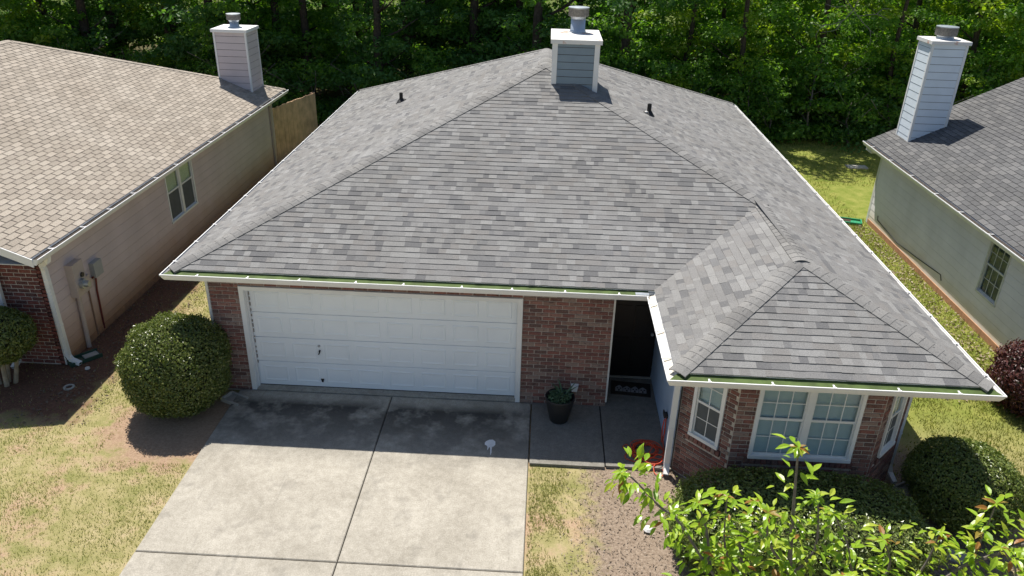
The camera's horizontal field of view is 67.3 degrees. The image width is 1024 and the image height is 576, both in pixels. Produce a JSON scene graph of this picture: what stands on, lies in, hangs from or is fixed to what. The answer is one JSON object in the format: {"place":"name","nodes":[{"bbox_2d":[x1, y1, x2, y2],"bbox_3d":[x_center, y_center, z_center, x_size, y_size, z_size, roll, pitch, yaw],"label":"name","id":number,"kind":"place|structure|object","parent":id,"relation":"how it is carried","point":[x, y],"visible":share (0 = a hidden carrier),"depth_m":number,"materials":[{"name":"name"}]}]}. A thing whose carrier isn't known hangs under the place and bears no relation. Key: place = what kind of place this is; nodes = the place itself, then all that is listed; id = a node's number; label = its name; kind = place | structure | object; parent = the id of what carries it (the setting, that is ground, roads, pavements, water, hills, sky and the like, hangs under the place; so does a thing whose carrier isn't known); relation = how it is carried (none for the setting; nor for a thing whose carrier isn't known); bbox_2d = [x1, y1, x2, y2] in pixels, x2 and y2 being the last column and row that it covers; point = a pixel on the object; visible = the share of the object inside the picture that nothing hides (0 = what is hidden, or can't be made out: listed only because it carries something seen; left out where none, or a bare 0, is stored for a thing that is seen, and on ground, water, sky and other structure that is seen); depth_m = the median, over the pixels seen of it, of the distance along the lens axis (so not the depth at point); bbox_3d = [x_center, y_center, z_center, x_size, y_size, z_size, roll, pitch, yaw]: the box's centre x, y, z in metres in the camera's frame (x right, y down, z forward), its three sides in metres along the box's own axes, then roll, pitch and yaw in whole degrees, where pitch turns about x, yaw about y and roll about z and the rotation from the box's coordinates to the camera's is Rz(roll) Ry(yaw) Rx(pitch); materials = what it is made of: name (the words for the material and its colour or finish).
{"place":"outdoors","nodes":[
{"label":"outdoors","id":0,"kind":"place"},
{"bbox_2d":[0,280,210,575],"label":"grass","id":1,"kind":"structure","parent":0,"point":[141,490],"depth_m":12.09,"materials":[{"name":"green plant"}]},
{"bbox_2d":[119,384,530,575],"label":"driveway","id":2,"kind":"structure","parent":0,"point":[284,480],"depth_m":12.12,"materials":[{"name":"concrete"}]},
{"bbox_2d":[0,0,1023,575],"bbox_3d":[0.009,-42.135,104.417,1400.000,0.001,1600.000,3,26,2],"label":"ground","id":3,"kind":"structure","parent":0,"point":[138,438],"depth_m":12.72,"materials":[{"name":"green plant"}]},
{"bbox_2d":[0,303,37,386],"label":"topiary","id":4,"kind":"object","parent":3,"relation":"on","point":[18,330],"visible":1,"depth_m":14.07,"materials":[{"name":"green plant"}]},
{"bbox_2d":[0,0,61,47],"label":"woodland tree","id":5,"kind":"object","parent":3,"relation":"on","point":[17,18],"visible":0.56,"depth_m":33.33,"materials":[{"name":"green plant"}]},
{"bbox_2d":[2,0,98,50],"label":"woodland tree","id":6,"kind":"object","parent":3,"relation":"on","point":[51,8],"visible":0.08,"depth_m":36.37,"materials":[{"name":"green plant"}]},
{"bbox_2d":[31,23,103,53],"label":"woodland shrub","id":7,"kind":"object","parent":3,"relation":"on","point":[61,33],"visible":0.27,"depth_m":33.01,"materials":[{"name":"green plant"}]},
{"bbox_2d":[67,348,102,367],"bbox_3d":[-8.584,1.394,15.443,0.300,0.085,0.600,23,34,37],"label":"splash block","id":8,"kind":"object","parent":3,"relation":"on","point":[89,355],"depth_m":15.48,"materials":[{"name":"green plastic"}]},
{"bbox_2d":[46,0,129,57],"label":"woodland tree","id":9,"kind":"object","parent":3,"relation":"on","point":[56,17],"visible":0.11,"depth_m":40.02,"materials":[{"name":"green plant"}]},
{"bbox_2d":[25,0,152,56],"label":"woodland tree","id":10,"kind":"object","parent":3,"relation":"on","point":[82,14],"visible":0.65,"depth_m":35.30,"materials":[{"name":"green plant"}]},
{"bbox_2d":[64,31,122,56],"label":"woodland shrub","id":11,"kind":"object","parent":3,"relation":"on","point":[86,47],"visible":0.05,"depth_m":34.91,"materials":[{"name":"green plant"}]},
{"bbox_2d":[44,3,164,59],"bbox_3d":[-19.364,-16.160,35.017,7.090,13.772,6.716,-10,29,-23],"label":"woodland tree","id":12,"kind":"object","parent":3,"relation":"on","point":[112,25],"visible":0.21,"depth_m":36.77,"materials":[{"name":"green plant"}]},
{"bbox_2d":[12,280,203,424],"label":"leaf litter","id":13,"kind":"object","parent":3,"relation":"on","point":[130,309],"visible":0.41,"depth_m":15.03,"materials":[{"name":"brown plant"}]},
{"bbox_2d":[94,45,151,63],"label":"woodland shrub","id":14,"kind":"object","parent":3,"relation":"on","point":[139,55],"visible":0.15,"depth_m":34.64,"materials":[{"name":"green plant"}]},
{"bbox_2d":[0,13,288,368],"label":"house","id":15,"kind":"structure","parent":3,"relation":"on","point":[124,184],"depth_m":18.29,"materials":[{"name":"beige wood"}]},
{"bbox_2d":[164,160,198,223],"bbox_3d":[-8.572,-2.583,19.764,0.202,1.410,1.550,3,26,2],"label":"window","id":16,"kind":"structure","parent":15,"relation":"in","point":[180,186],"depth_m":19.85,"materials":[{"name":"white glass"}]},
{"bbox_2d":[95,0,206,68],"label":"woodland tree","id":17,"kind":"object","parent":3,"relation":"on","point":[166,27],"visible":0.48,"depth_m":35.26,"materials":[{"name":"green plant"}]},
{"bbox_2d":[99,0,210,74],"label":"woodland tree","id":18,"kind":"object","parent":3,"relation":"on","point":[165,61],"visible":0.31,"depth_m":35.67,"materials":[{"name":"green plant"}]},
{"bbox_2d":[114,310,233,419],"bbox_3d":[-6.035,1.343,13.748,1.962,1.855,1.954,3,26,2],"label":"round shrub","id":19,"kind":"object","parent":3,"relation":"on","point":[166,363],"visible":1,"depth_m":13.19,"materials":[{"name":"green plant"}]},
{"bbox_2d":[149,0,290,73],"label":"woodland tree","id":20,"kind":"object","parent":3,"relation":"on","point":[181,50],"visible":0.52,"depth_m":33.22,"materials":[{"name":"green plant"}]},
{"bbox_2d":[157,0,292,51],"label":"woodland tree","id":21,"kind":"object","parent":3,"relation":"on","point":[229,6],"visible":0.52,"depth_m":31.13,"materials":[{"name":"green plant"}]},
{"bbox_2d":[183,58,266,76],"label":"woodland shrub","id":22,"kind":"object","parent":3,"relation":"on","point":[210,69],"visible":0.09,"depth_m":31.97,"materials":[{"name":"green plant"}]},
{"bbox_2d":[170,0,298,81],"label":"woodland tree","id":23,"kind":"object","parent":3,"relation":"on","point":[263,66],"visible":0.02,"depth_m":34.88,"materials":[{"name":"green plant"}]},
{"bbox_2d":[221,391,248,405],"bbox_3d":[-5.148,2.057,14.292,0.420,0.085,0.280,14,29,24],"label":"splash block","id":24,"kind":"object","parent":3,"relation":"on","point":[228,397],"depth_m":14.33,"materials":[{"name":"concrete"}]},
{"bbox_2d":[215,0,335,95],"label":"woodland tree","id":25,"kind":"object","parent":3,"relation":"on","point":[266,11],"visible":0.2,"depth_m":34.62,"materials":[{"name":"green plant"}]},
{"bbox_2d":[259,39,317,94],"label":"woodland shrub","id":26,"kind":"object","parent":3,"relation":"on","point":[267,52],"visible":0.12,"depth_m":34.37,"materials":[{"name":"green plant"}]},
{"bbox_2d":[272,92,317,163],"bbox_3d":[-7.934,-5.931,28.191,0.168,2.004,3.201,7,27,11],"label":"wood fence","id":27,"kind":"object","parent":3,"relation":"on","point":[295,123],"visible":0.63,"depth_m":27.89,"materials":[{"name":"brown wood"}]},
{"bbox_2d":[263,58,330,115],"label":"woodland shrub","id":28,"kind":"object","parent":3,"relation":"on","point":[283,73],"visible":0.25,"depth_m":32.28,"materials":[{"name":"green plant"}]},
{"bbox_2d":[272,67,334,111],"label":"woodland shrub","id":29,"kind":"object","parent":3,"relation":"on","point":[296,76],"visible":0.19,"depth_m":33.16,"materials":[{"name":"green plant"}]},
{"bbox_2d":[262,43,348,124],"bbox_3d":[-8.123,-8.483,32.244,2.802,3.121,3.668,22,33,36],"label":"woodland shrub","id":30,"kind":"object","parent":3,"relation":"on","point":[318,79],"visible":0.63,"depth_m":31.83,"materials":[{"name":"green plant"}]},
{"bbox_2d":[247,0,365,97],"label":"woodland tree","id":31,"kind":"object","parent":3,"relation":"on","point":[332,56],"visible":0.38,"depth_m":34.88,"materials":[{"name":"green plant"}]},
{"bbox_2d":[258,0,362,95],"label":"woodland tree","id":32,"kind":"object","parent":3,"relation":"on","point":[306,45],"visible":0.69,"depth_m":33.79,"materials":[{"name":"green plant"}]},
{"bbox_2d":[315,59,373,115],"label":"woodland shrub","id":33,"kind":"object","parent":3,"relation":"on","point":[337,100],"visible":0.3,"depth_m":33.21,"materials":[{"name":"green plant"}]},
{"bbox_2d":[295,1,412,77],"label":"woodland tree","id":34,"kind":"object","parent":3,"relation":"on","point":[361,33],"visible":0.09,"depth_m":36.14,"materials":[{"name":"green plant"}]},
{"bbox_2d":[319,0,421,77],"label":"woodland tree","id":35,"kind":"object","parent":3,"relation":"on","point":[354,33],"visible":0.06,"depth_m":38.31,"materials":[{"name":"green plant"}]},
{"bbox_2d":[328,0,451,89],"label":"woodland tree","id":36,"kind":"object","parent":3,"relation":"on","point":[378,48],"visible":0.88,"depth_m":31.50,"materials":[{"name":"green plant"}]},
{"bbox_2d":[347,0,485,78],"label":"woodland tree","id":37,"kind":"object","parent":3,"relation":"on","point":[407,39],"visible":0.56,"depth_m":33.23,"materials":[{"name":"green plant"}]},
{"bbox_2d":[389,45,451,78],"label":"woodland shrub","id":38,"kind":"object","parent":3,"relation":"on","point":[431,63],"visible":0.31,"depth_m":31.54,"materials":[{"name":"green plant"}]},
{"bbox_2d":[382,0,468,71],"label":"woodland tree","id":39,"kind":"object","parent":3,"relation":"on","point":[445,4],"visible":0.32,"depth_m":34.41,"materials":[{"name":"green plant"}]},
{"bbox_2d":[381,0,478,69],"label":"woodland tree","id":40,"kind":"object","parent":3,"relation":"on","point":[432,41],"visible":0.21,"depth_m":35.19,"materials":[{"name":"green plant"}]},
{"bbox_2d":[422,0,532,68],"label":"woodland tree","id":41,"kind":"object","parent":3,"relation":"on","point":[474,55],"visible":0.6,"depth_m":33.05,"materials":[{"name":"green plant"}]},
{"bbox_2d":[439,0,524,48],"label":"woodland tree","id":42,"kind":"object","parent":3,"relation":"on","point":[482,28],"visible":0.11,"depth_m":35.51,"materials":[{"name":"green plant"}]},
{"bbox_2d":[445,0,555,56],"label":"woodland tree","id":43,"kind":"object","parent":3,"relation":"on","point":[497,6],"visible":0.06,"depth_m":35.16,"materials":[{"name":"green plant"}]},
{"bbox_2d":[469,0,563,46],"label":"woodland tree","id":44,"kind":"object","parent":3,"relation":"on","point":[519,3],"visible":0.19,"depth_m":35.04,"materials":[{"name":"green plant"}]},
{"bbox_2d":[492,25,547,58],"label":"woodland shrub","id":45,"kind":"object","parent":3,"relation":"on","point":[518,34],"visible":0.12,"depth_m":32.31,"materials":[{"name":"green plant"}]},
{"bbox_2d":[480,0,615,57],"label":"woodland tree","id":46,"kind":"object","parent":3,"relation":"on","point":[539,32],"visible":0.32,"depth_m":31.17,"materials":[{"name":"green plant"}]},
{"bbox_2d":[521,0,623,46],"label":"woodland tree","id":47,"kind":"object","parent":3,"relation":"on","point":[561,5],"visible":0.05,"depth_m":34.29,"materials":[{"name":"green plant"}]},
{"bbox_2d":[159,6,1006,489],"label":"house","id":48,"kind":"structure","parent":3,"relation":"on","point":[567,210],"depth_m":13.93,"materials":[{"name":"brick"}]},
{"bbox_2d":[248,291,516,395],"bbox_3d":[-2.351,1.011,14.197,4.880,2.097,0.096,3,26,2],"label":"garage door","id":49,"kind":"structure","parent":48,"relation":"in","point":[301,339],"depth_m":14.19,"materials":[{"name":"metal"}]},
{"bbox_2d":[609,300,654,376],"bbox_3d":[2.305,0.837,14.846,0.920,2.030,0.090,3,26,2],"label":"front door","id":50,"kind":"structure","parent":48,"relation":"in","point":[633,331],"depth_m":14.92,"materials":[{"name":"metal"}]},
{"bbox_2d":[687,387,728,450],"bbox_3d":[3.052,1.795,11.846,0.488,1.360,0.498,3,26,2],"label":"window","id":51,"kind":"structure","parent":48,"relation":"in","point":[708,407],"depth_m":11.92,"materials":[{"name":"grey glass"}]},
{"bbox_2d":[747,390,867,463],"bbox_3d":[4.396,1.987,11.533,1.550,1.360,0.202,3,26,2],"label":"window","id":52,"kind":"structure","parent":48,"relation":"in","point":[825,423],"depth_m":11.53,"materials":[{"name":"grey glass"}]},
{"bbox_2d":[877,396,907,457],"bbox_3d":[5.838,1.921,11.748,0.104,1.360,0.550,27,36,41],"label":"window","id":53,"kind":"structure","parent":48,"relation":"in","point":[895,414],"depth_m":11.86,"materials":[{"name":"white glass"}]},
{"bbox_2d":[529,377,670,471],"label":"walkway","id":54,"kind":"structure","parent":3,"relation":"on","point":[590,437],"depth_m":13.62,"materials":[{"name":"concrete"}]},
{"bbox_2d":[545,379,577,423],"bbox_3d":[0.865,2.072,13.828,0.538,0.672,0.578,13,29,23],"label":"planter","id":55,"kind":"object","parent":54,"relation":"on","point":[559,402],"visible":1,"depth_m":13.70,"materials":[{"name":"black plastic"}]},
{"bbox_2d":[611,380,650,397],"bbox_3d":[2.296,1.949,14.897,0.760,0.020,0.450,5,26,6],"label":"doormat","id":56,"kind":"object","parent":54,"relation":"on","point":[631,388],"visible":1,"depth_m":14.88,"materials":[{"name":"black rubber"}]},
{"bbox_2d":[623,418,666,476],"bbox_3d":[2.272,2.618,12.952,0.744,0.613,0.937,3,26,2],"label":"extension cord","id":57,"kind":"object","parent":54,"relation":"on","point":[637,444],"visible":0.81,"depth_m":13.18,"materials":[{"name":"red rubber"}]},
{"bbox_2d":[560,0,708,80],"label":"woodland tree","id":58,"kind":"object","parent":3,"relation":"on","point":[626,34],"visible":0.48,"depth_m":30.38,"materials":[{"name":"green plant"}]},
{"bbox_2d":[604,44,671,77],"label":"woodland shrub","id":59,"kind":"object","parent":3,"relation":"on","point":[619,67],"visible":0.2,"depth_m":30.61,"materials":[{"name":"green plant"}]},
{"bbox_2d":[589,0,706,68],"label":"woodland tree","id":60,"kind":"object","parent":3,"relation":"on","point":[681,36],"visible":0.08,"depth_m":34.84,"materials":[{"name":"green plant"}]},
{"bbox_2d":[628,43,671,78],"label":"woodland shrub","id":61,"kind":"object","parent":3,"relation":"on","point":[643,66],"visible":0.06,"depth_m":32.35,"materials":[{"name":"green plant"}]},
{"bbox_2d":[649,71,698,89],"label":"woodland shrub","id":62,"kind":"object","parent":3,"relation":"on","point":[673,79],"visible":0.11,"depth_m":30.81,"materials":[{"name":"green plant"}]},
{"bbox_2d":[654,61,718,96],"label":"woodland shrub","id":63,"kind":"object","parent":3,"relation":"on","point":[698,80],"visible":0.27,"depth_m":31.11,"materials":[{"name":"green plant"}]},
{"bbox_2d":[636,0,736,67],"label":"woodland tree","id":64,"kind":"object","parent":3,"relation":"on","point":[646,5],"visible":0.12,"depth_m":37.57,"materials":[{"name":"green plant"}]},
{"bbox_2d":[618,0,770,95],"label":"woodland tree","id":65,"kind":"object","parent":3,"relation":"on","point":[676,51],"visible":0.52,"depth_m":32.23,"materials":[{"name":"green plant"}]},
{"bbox_2d":[675,46,730,98],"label":"woodland shrub","id":66,"kind":"object","parent":3,"relation":"on","point":[704,54],"visible":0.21,"depth_m":31.92,"materials":[{"name":"green plant"}]},
{"bbox_2d":[673,7,735,95],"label":"woodland shrub","id":67,"kind":"object","parent":3,"relation":"on","point":[706,16],"visible":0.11,"depth_m":35.95,"materials":[{"name":"green plant"}]},
{"bbox_2d":[670,0,768,89],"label":"woodland tree","id":68,"kind":"object","parent":3,"relation":"on","point":[725,4],"visible":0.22,"depth_m":34.92,"materials":[{"name":"green plant"}]},
{"bbox_2d":[695,22,766,94],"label":"woodland shrub","id":69,"kind":"object","parent":3,"relation":"on","point":[734,50],"visible":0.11,"depth_m":33.63,"materials":[{"name":"green plant"}]},
{"bbox_2d":[713,57,782,135],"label":"woodland shrub","id":70,"kind":"object","parent":3,"relation":"on","point":[741,80],"visible":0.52,"depth_m":30.83,"materials":[{"name":"green plant"}]},
{"bbox_2d":[690,0,819,114],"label":"woodland tree","id":71,"kind":"object","parent":3,"relation":"on","point":[723,31],"visible":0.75,"depth_m":30.99,"materials":[{"name":"green plant"}]},
{"bbox_2d":[719,0,821,86],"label":"woodland tree","id":72,"kind":"object","parent":3,"relation":"on","point":[810,6],"visible":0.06,"depth_m":36.41,"materials":[{"name":"green plant"}]},
{"bbox_2d":[713,0,829,93],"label":"woodland tree","id":73,"kind":"object","parent":3,"relation":"on","point":[781,28],"visible":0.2,"depth_m":35.14,"materials":[{"name":"green plant"}]},
{"bbox_2d":[742,74,802,144],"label":"woodland shrub","id":74,"kind":"object","parent":3,"relation":"on","point":[770,117],"visible":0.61,"depth_m":31.05,"materials":[{"name":"green plant"}]},
{"bbox_2d":[750,55,802,126],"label":"woodland shrub","id":75,"kind":"object","parent":3,"relation":"on","point":[778,120],"visible":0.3,"depth_m":32.61,"materials":[{"name":"green plant"}]},
{"bbox_2d":[558,449,1017,575],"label":"mulch chips","id":76,"kind":"object","parent":3,"relation":"on","point":[610,528],"visible":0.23,"depth_m":11.51,"materials":[{"name":"brown wood"}]},
{"bbox_2d":[663,463,952,575],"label":"clipped hedge","id":77,"kind":"object","parent":3,"relation":"on","point":[874,505],"visible":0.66,"depth_m":10.63,"materials":[{"name":"green plant"}]},
{"bbox_2d":[604,433,1023,575],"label":"ornamental tree","id":78,"kind":"object","parent":3,"relation":"on","point":[784,562],"visible":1,"depth_m":7.88,"materials":[{"name":"green plant"}]},
{"bbox_2d":[777,35,853,124],"bbox_3d":[13.472,-9.088,33.836,3.307,3.979,3.276,5,26,8],"label":"woodland shrub","id":79,"kind":"object","parent":3,"relation":"on","point":[810,41],"visible":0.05,"depth_m":33.44,"materials":[{"name":"green plant"}]},
{"bbox_2d":[766,37,866,143],"bbox_3d":[12.384,-7.944,31.247,3.432,4.169,3.464,15,29,25],"label":"woodland shrub","id":80,"kind":"object","parent":3,"relation":"on","point":[805,130],"visible":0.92,"depth_m":30.97,"materials":[{"name":"green plant"}]},
{"bbox_2d":[781,49,865,128],"bbox_3d":[13.509,-8.485,32.919,3.722,3.615,3.222,-18,32,-35],"label":"woodland shrub","id":81,"kind":"object","parent":3,"relation":"on","point":[837,65],"visible":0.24,"depth_m":32.22,"materials":[{"name":"green plant"}]},
{"bbox_2d":[747,0,905,123],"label":"woodland tree","id":82,"kind":"object","parent":3,"relation":"on","point":[827,18],"visible":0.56,"depth_m":31.52,"materials":[{"name":"green plant"}]},
{"bbox_2d":[778,0,901,99],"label":"woodland tree","id":83,"kind":"object","parent":3,"relation":"on","point":[859,38],"visible":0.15,"depth_m":35.27,"materials":[{"name":"green plant"}]},
{"bbox_2d":[806,87,888,152],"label":"woodland shrub","id":84,"kind":"object","parent":3,"relation":"on","point":[849,131],"visible":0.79,"depth_m":31.09,"materials":[{"name":"green plant"}]},
{"bbox_2d":[818,49,895,136],"bbox_3d":[14.747,-8.105,32.235,3.057,3.679,3.028,-7,28,-17],"label":"woodland shrub","id":85,"kind":"object","parent":3,"relation":"on","point":[869,70],"visible":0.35,"depth_m":31.67,"materials":[{"name":"green plant"}]},
{"bbox_2d":[834,32,907,122],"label":"woodland shrub","id":86,"kind":"object","parent":3,"relation":"on","point":[881,40],"visible":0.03,"depth_m":33.15,"materials":[{"name":"green plant"}]},
{"bbox_2d":[839,28,934,130],"bbox_3d":[15.954,-8.391,31.969,3.766,4.532,3.731,-8,28,-18],"label":"woodland shrub","id":87,"kind":"object","parent":3,"relation":"on","point":[911,39],"visible":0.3,"depth_m":31.20,"materials":[{"name":"green plant"}]},
{"bbox_2d":[847,0,926,80],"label":"woodland tree","id":88,"kind":"object","parent":3,"relation":"on","point":[913,4],"visible":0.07,"depth_m":38.49,"materials":[{"name":"green plant"}]},
{"bbox_2d":[830,0,961,132],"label":"woodland tree","id":89,"kind":"object","parent":3,"relation":"on","point":[895,49],"visible":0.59,"depth_m":30.73,"materials":[{"name":"green plant"}]},
{"bbox_2d":[842,76,973,137],"bbox_3d":[15.567,-7.302,31.602,4.188,3.136,4.061,-1,26,-6],"label":"woodland shrub","id":90,"kind":"object","parent":3,"relation":"on","point":[876,130],"visible":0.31,"depth_m":31.11,"materials":[{"name":"green plant"}]},
{"bbox_2d":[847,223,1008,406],"bbox_3d":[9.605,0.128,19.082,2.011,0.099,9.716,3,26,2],"label":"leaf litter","id":91,"kind":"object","parent":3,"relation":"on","point":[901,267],"visible":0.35,"depth_m":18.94,"materials":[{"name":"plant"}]},
{"bbox_2d":[858,0,1009,104],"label":"woodland tree","id":92,"kind":"object","parent":3,"relation":"on","point":[940,6],"visible":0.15,"depth_m":32.84,"materials":[{"name":"green plant"}]},
{"bbox_2d":[863,25,1023,353],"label":"house","id":93,"kind":"structure","parent":3,"relation":"on","point":[945,217],"depth_m":19.65,"materials":[{"name":"paint"}]},
{"bbox_2d":[975,241,1011,307],"bbox_3d":[10.584,-0.370,16.853,0.104,1.360,0.850,3,26,2],"label":"window","id":94,"kind":"structure","parent":93,"relation":"in","point":[991,281],"depth_m":16.97,"materials":[{"name":"white glass"}]},
{"bbox_2d":[899,435,1023,536],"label":"round shrub","id":95,"kind":"object","parent":3,"relation":"on","point":[949,478],"visible":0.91,"depth_m":11.47,"materials":[{"name":"green plant"}]},
{"bbox_2d":[899,0,1023,103],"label":"woodland tree","id":96,"kind":"object","parent":3,"relation":"on","point":[981,7],"visible":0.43,"depth_m":30.37,"materials":[{"name":"green plant"}]},
{"bbox_2d":[922,3,1021,93],"bbox_3d":[21.722,-14.310,34.102,5.985,13.349,6.285,-21,34,-38],"label":"woodland tree","id":97,"kind":"object","parent":3,"relation":"on","point":[992,38],"visible":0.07,"depth_m":34.35,"materials":[{"name":"green plant"}]},
{"bbox_2d":[953,46,1023,104],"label":"woodland shrub","id":98,"kind":"object","parent":3,"relation":"on","point":[980,61],"visible":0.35,"depth_m":30.22,"materials":[{"name":"green plant"}]},
{"bbox_2d":[974,7,1023,87],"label":"woodland tree","id":99,"kind":"object","parent":3,"relation":"on","point":[1020,31],"visible":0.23,"depth_m":30.03,"materials":[{"name":"green plant"}]},
{"bbox_2d":[982,337,1023,417],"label":"red shrub","id":100,"kind":"object","parent":3,"relation":"on","point":[1007,369],"visible":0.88,"depth_m":14.38,"materials":[{"name":"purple plant"}]},
{"bbox_2d":[525,465,600,575],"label":"grass","id":101,"kind":"structure","parent":0,"point":[544,495],"depth_m":11.84,"materials":[{"name":"green plant"}]},
{"bbox_2d":[845,218,1023,477],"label":"grass","id":102,"kind":"structure","parent":0,"point":[984,407],"depth_m":14.82,"materials":[{"name":"green plant"}]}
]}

